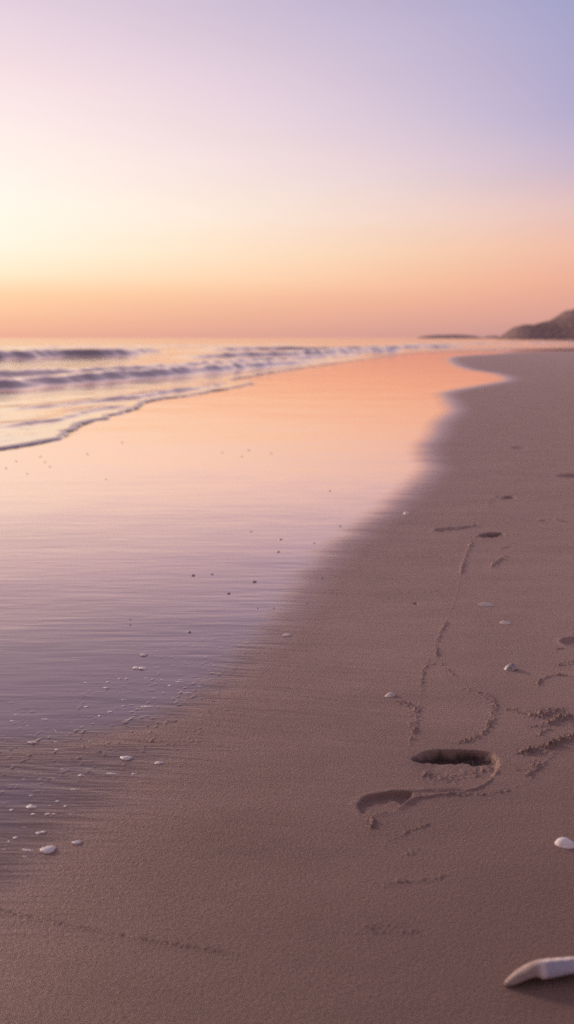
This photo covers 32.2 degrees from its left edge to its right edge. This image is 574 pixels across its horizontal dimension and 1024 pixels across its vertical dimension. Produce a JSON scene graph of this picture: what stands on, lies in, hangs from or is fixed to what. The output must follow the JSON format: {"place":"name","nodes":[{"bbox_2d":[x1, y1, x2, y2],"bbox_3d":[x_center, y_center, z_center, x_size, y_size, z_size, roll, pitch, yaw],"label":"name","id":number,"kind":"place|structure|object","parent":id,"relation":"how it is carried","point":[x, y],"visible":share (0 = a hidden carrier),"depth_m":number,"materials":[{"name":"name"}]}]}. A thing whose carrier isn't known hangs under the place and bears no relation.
{"place":"outdoors","nodes":[
{"label":"outdoors","id":0,"kind":"place"},
{"bbox_2d":[0,348,573,1023],"bbox_3d":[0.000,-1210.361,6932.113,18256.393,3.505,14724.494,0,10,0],"label":"sand","id":1,"kind":"structure","parent":0,"point":[306,822],"depth_m":2.22,"materials":[{"name":"beige sand"}]},
{"bbox_2d":[40,846,55,853],"bbox_3d":[-0.379,0.537,1.580,0.025,0.012,0.024,-3,10,-14],"label":"foam clump","id":2,"kind":"object","parent":1,"relation":"on","point":[47,849],"visible":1,"depth_m":1.57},
{"bbox_2d":[72,840,81,843],"bbox_3d":[-0.338,0.533,1.604,0.016,0.007,0.012,-1,10,-7],"label":"foam clump","id":3,"kind":"object","parent":1,"relation":"on","point":[77,842],"visible":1,"depth_m":1.60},
{"bbox_2d":[120,756,132,759],"bbox_3d":[-0.310,0.476,1.922,0.024,0.010,0.018,2,10,9],"label":"foam clump","id":4,"kind":"object","parent":1,"relation":"on","point":[126,757],"visible":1,"depth_m":1.92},
{"bbox_2d":[133,666,147,669],"bbox_3d":[-0.361,0.385,2.443,0.042,0.009,0.021,2,10,14],"label":"foam clump","id":5,"kind":"object","parent":1,"relation":"on","point":[140,668],"visible":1,"depth_m":2.44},
{"bbox_2d":[504,663,516,670],"bbox_3d":[0.546,0.379,2.441,0.034,0.016,0.033,-3,15,31],"label":"cockle shell","id":6,"kind":"object","parent":1,"relation":"on","point":[510,667],"visible":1,"depth_m":2.43},
{"bbox_2d":[504,957,573,986],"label":"broken shell","id":7,"kind":"object","parent":1,"relation":"on","point":[547,968],"visible":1,"depth_m":1.25},
{"bbox_2d":[554,837,573,848],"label":"clam shell","id":8,"kind":"object","parent":1,"relation":"on","point":[563,842],"visible":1,"depth_m":1.59},
{"bbox_2d":[0,338,573,449],"bbox_3d":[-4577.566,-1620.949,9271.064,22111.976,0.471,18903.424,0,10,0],"label":"sea","id":9,"kind":"structure","parent":0,"point":[52,389],"depth_m":26.81,"materials":[{"name":"purple liquid"}]},
{"bbox_2d":[0,0,573,337],"label":"sky","id":10,"kind":"structure","parent":0,"point":[169,168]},
{"bbox_2d":[385,692,394,696],"bbox_3d":[0.234,0.414,2.261,0.027,0.009,0.018,-2,3,-35],"label":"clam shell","id":11,"kind":"object","parent":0,"point":[390,694],"visible":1,"depth_m":2.25},
{"bbox_2d":[419,335,498,338],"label":"headland","id":12,"kind":"structure","parent":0,"point":[449,336],"depth_m":1454.84,"materials":[{"name":"grey stone"}]},
{"bbox_2d":[478,602,492,605],"bbox_3d":[0.607,0.281,3.026,0.051,0.009,0.023,6,24,3],"label":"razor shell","id":13,"kind":"object","parent":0,"point":[484,604],"visible":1,"depth_m":3.02},
{"bbox_2d":[497,309,573,338],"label":"headland","id":14,"kind":"structure","parent":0,"point":[561,326],"depth_m":593.53,"materials":[{"name":"grey stone"}]}
]}

